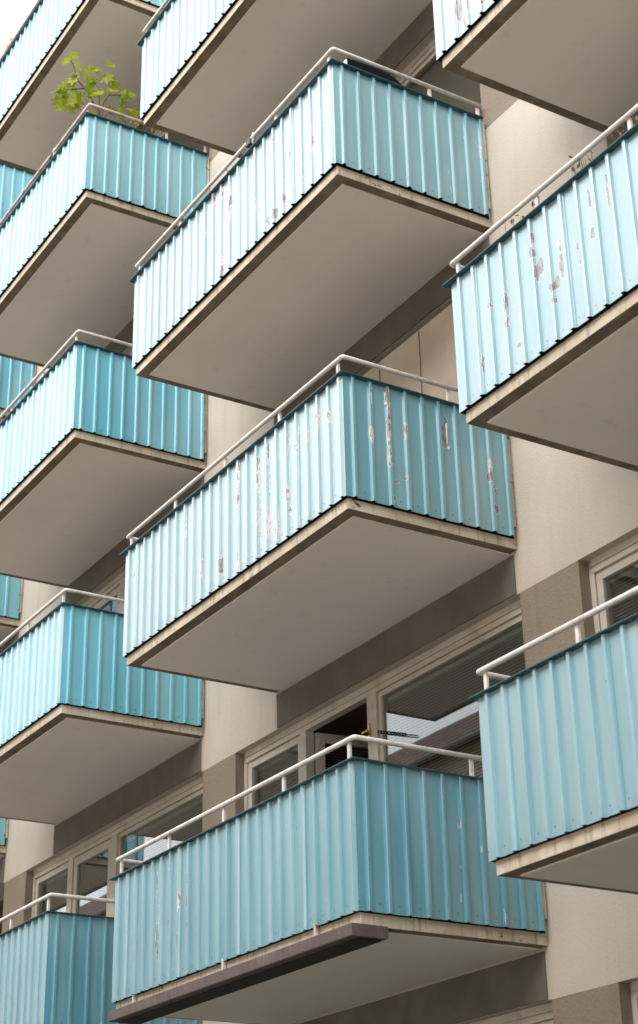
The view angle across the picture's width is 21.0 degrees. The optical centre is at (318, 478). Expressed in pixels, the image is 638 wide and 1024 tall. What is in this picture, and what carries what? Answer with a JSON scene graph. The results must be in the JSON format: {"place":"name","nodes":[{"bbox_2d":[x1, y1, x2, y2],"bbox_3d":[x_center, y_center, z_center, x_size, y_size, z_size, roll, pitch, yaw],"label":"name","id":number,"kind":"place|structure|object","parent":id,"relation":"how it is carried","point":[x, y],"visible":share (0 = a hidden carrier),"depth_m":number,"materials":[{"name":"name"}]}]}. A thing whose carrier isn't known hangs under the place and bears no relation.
{"place":"outdoors","nodes":[
{"label":"outdoors","id":0,"kind":"place"},
{"bbox_2d":[0,0,36,73],"label":"sky","id":1,"kind":"structure","parent":0,"point":[13,13],"materials":[{"name":"white"}]},
{"label":"ground","id":2,"kind":"structure","parent":0,"visible":0},
{"bbox_2d":[0,0,637,1023],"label":"apartment building","id":3,"kind":"structure","parent":2,"relation":"on","point":[414,678],"depth_m":13.59,"materials":[{"name":"beige paint"}]},
{"bbox_2d":[0,818,8,857],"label":"balcony","id":4,"kind":"structure","parent":3,"relation":"attached to","point":[4,822],"depth_m":19.72,"materials":[{"name":"metal"}]},
{"bbox_2d":[0,575,22,642],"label":"balcony","id":5,"kind":"structure","parent":3,"relation":"attached to","point":[11,591],"depth_m":20.96,"materials":[{"name":"metal"}]},
{"bbox_2d":[0,356,35,422],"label":"balcony","id":6,"kind":"structure","parent":3,"relation":"attached to","point":[16,377],"depth_m":22.24,"materials":[{"name":"metal"}]},
{"bbox_2d":[0,163,38,224],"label":"balcony","id":7,"kind":"structure","parent":3,"relation":"attached to","point":[14,181],"depth_m":23.48,"materials":[{"name":"metal"}]},
{"bbox_2d":[0,0,169,173],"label":"balcony","id":8,"kind":"structure","parent":3,"relation":"attached to","point":[48,37],"depth_m":20.48,"materials":[{"name":"concrete"}]},
{"bbox_2d":[0,893,200,1023],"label":"balcony","id":9,"kind":"structure","parent":3,"relation":"attached to","point":[56,967],"depth_m":14.51,"materials":[{"name":"metal"}]},
{"bbox_2d":[0,588,204,824],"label":"balcony","id":10,"kind":"structure","parent":3,"relation":"attached to","point":[88,716],"depth_m":15.99,"materials":[{"name":"metal"}]},
{"bbox_2d":[81,571,124,613],"bbox_3d":[-2.090,2.065,18.249,0.097,2.357,4.252,14,-30,-28],"label":"window","id":11,"kind":"structure","parent":3,"relation":"in","point":[116,588],"depth_m":18.91,"materials":[{"name":"beige glass"}]},
{"bbox_2d":[0,329,206,587],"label":"balcony","id":12,"kind":"structure","parent":3,"relation":"attached to","point":[103,451],"depth_m":17.38,"materials":[{"name":"metal"}]},
{"bbox_2d":[0,103,209,368],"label":"balcony","id":13,"kind":"structure","parent":3,"relation":"attached to","point":[103,204],"depth_m":18.74,"materials":[{"name":"metal"}]},
{"bbox_2d":[49,148,54,159],"bbox_3d":[-2.949,-3.605,19.064,0.056,0.106,0.103,14,-30,-28],"label":"rail clamp","id":14,"kind":"object","parent":13,"relation":"attached to","point":[51,155],"visible":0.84,"depth_m":19.04,"materials":[{"name":"metal"}]},
{"bbox_2d":[49,50,138,122],"bbox_3d":[-2.445,-3.798,18.626,0.991,1.936,0.385,-4,-27,5],"label":"potted fig tree","id":15,"kind":"object","parent":13,"relation":"on","point":[63,100],"visible":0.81,"depth_m":18.82,"materials":[{"name":"green plant"}]},
{"bbox_2d":[129,116,153,131],"bbox_3d":[-1.890,-3.446,18.566,0.440,1.230,0.200,14,-30,-28],"label":"potted plant","id":16,"kind":"object","parent":13,"relation":"on","point":[136,125],"visible":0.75,"depth_m":18.72,"materials":[{"name":"green plant"}]},
{"bbox_2d":[31,776,202,917],"bbox_3d":[-2.016,4.574,17.007,0.133,2.357,4.252,14,-30,-28],"label":"window","id":17,"kind":"structure","parent":3,"relation":"in","point":[112,840],"depth_m":17.40,"materials":[{"name":"clear glass"}]},
{"bbox_2d":[154,130,208,156],"bbox_3d":[-2.190,-2.945,20.761,0.133,2.357,4.252,14,-30,-28],"label":"window","id":18,"kind":"structure","parent":3,"relation":"in","point":[159,133],"depth_m":20.26,"materials":[{"name":"beige glass"}]},
{"bbox_2d":[137,0,429,157],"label":"balcony","id":19,"kind":"structure","parent":3,"relation":"attached to","point":[226,76],"depth_m":16.08,"materials":[{"name":"concrete"}]},
{"bbox_2d":[129,47,490,411],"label":"balcony","id":20,"kind":"structure","parent":3,"relation":"attached to","point":[341,208],"depth_m":13.97,"materials":[{"name":"metal"}]},
{"bbox_2d":[246,132,254,147],"bbox_3d":[-0.566,-2.837,14.392,0.056,0.106,0.103,14,-30,-28],"label":"rail clamp","id":21,"kind":"object","parent":20,"relation":"attached to","point":[249,142],"visible":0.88,"depth_m":14.37,"materials":[{"name":"metal"}]},
{"bbox_2d":[344,58,402,85],"bbox_3d":[0.451,-2.792,13.498,0.555,1.083,0.036,14,-30,-28],"label":"black board","id":22,"kind":"object","parent":20,"relation":"on","point":[369,69],"visible":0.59,"depth_m":13.69,"materials":[{"name":"plastic"}]},
{"bbox_2d":[119,354,516,692],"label":"balcony","id":23,"kind":"structure","parent":3,"relation":"attached to","point":[338,513],"depth_m":12.63,"materials":[{"name":"metal"}]},
{"bbox_2d":[108,734,547,1023],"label":"balcony","id":24,"kind":"structure","parent":3,"relation":"attached to","point":[400,851],"depth_m":11.22,"materials":[{"name":"metal"}]},
{"bbox_2d":[108,923,388,1023],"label":"awning","id":25,"kind":"object","parent":24,"relation":"attached to","point":[331,944],"visible":1,"depth_m":11.35,"materials":[{"name":"brown metal"}]},
{"bbox_2d":[244,599,525,810],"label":"window","id":26,"kind":"structure","parent":3,"relation":"in","point":[300,739],"depth_m":13.40,"materials":[{"name":"clear glass"}]},
{"bbox_2d":[363,303,458,403],"bbox_3d":[0.345,-0.194,14.718,0.020,1.475,4.102,14,-30,-28],"label":"window","id":27,"kind":"structure","parent":3,"relation":"in","point":[429,353],"depth_m":14.09,"materials":[{"name":"glass"}]},
{"bbox_2d":[395,38,482,121],"bbox_3d":[0.364,-2.306,15.838,0.133,2.357,4.252,14,-30,-28],"label":"window","id":28,"kind":"structure","parent":3,"relation":"in","point":[425,67],"depth_m":15.24,"materials":[{"name":"beige glass"}]},
{"bbox_2d":[470,1002,553,1023],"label":"window","id":29,"kind":"structure","parent":3,"relation":"in","point":[542,1014],"depth_m":11.23,"materials":[{"name":"beige glass"}]},
{"bbox_2d":[433,0,637,131],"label":"balcony","id":30,"kind":"structure","parent":3,"relation":"attached to","point":[575,60],"depth_m":11.76,"materials":[{"name":"concrete"}]},
{"bbox_2d":[442,103,637,471],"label":"balcony","id":31,"kind":"structure","parent":3,"relation":"attached to","point":[545,304],"depth_m":10.22,"materials":[{"name":"metal"}]},
{"bbox_2d":[500,201,534,229],"bbox_3d":[1.320,-1.203,10.486,0.212,1.078,0.338,14,-30,-28],"label":"dried plant","id":32,"kind":"object","parent":31,"relation":"on","point":[512,220],"visible":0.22,"depth_m":10.74,"materials":[{"name":"brown plant"}]},
{"bbox_2d":[568,108,637,173],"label":"dried plant","id":33,"kind":"object","parent":31,"relation":"on","point":[608,140],"visible":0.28,"depth_m":10.05,"materials":[{"name":"brown plant"}]},
{"bbox_2d":[468,586,637,894],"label":"balcony","id":34,"kind":"structure","parent":3,"relation":"attached to","point":[559,739],"depth_m":9.09,"materials":[{"name":"metal"}]},
{"bbox_2d":[588,534,637,633],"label":"window","id":35,"kind":"structure","parent":3,"relation":"in","point":[618,563],"depth_m":11.52,"materials":[{"name":"beige glass"}]},
{"bbox_2d":[630,980,637,1023],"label":"window","id":36,"kind":"structure","parent":3,"relation":"in","point":[634,985],"depth_m":10.42,"materials":[{"name":"beige glass"}]}
]}

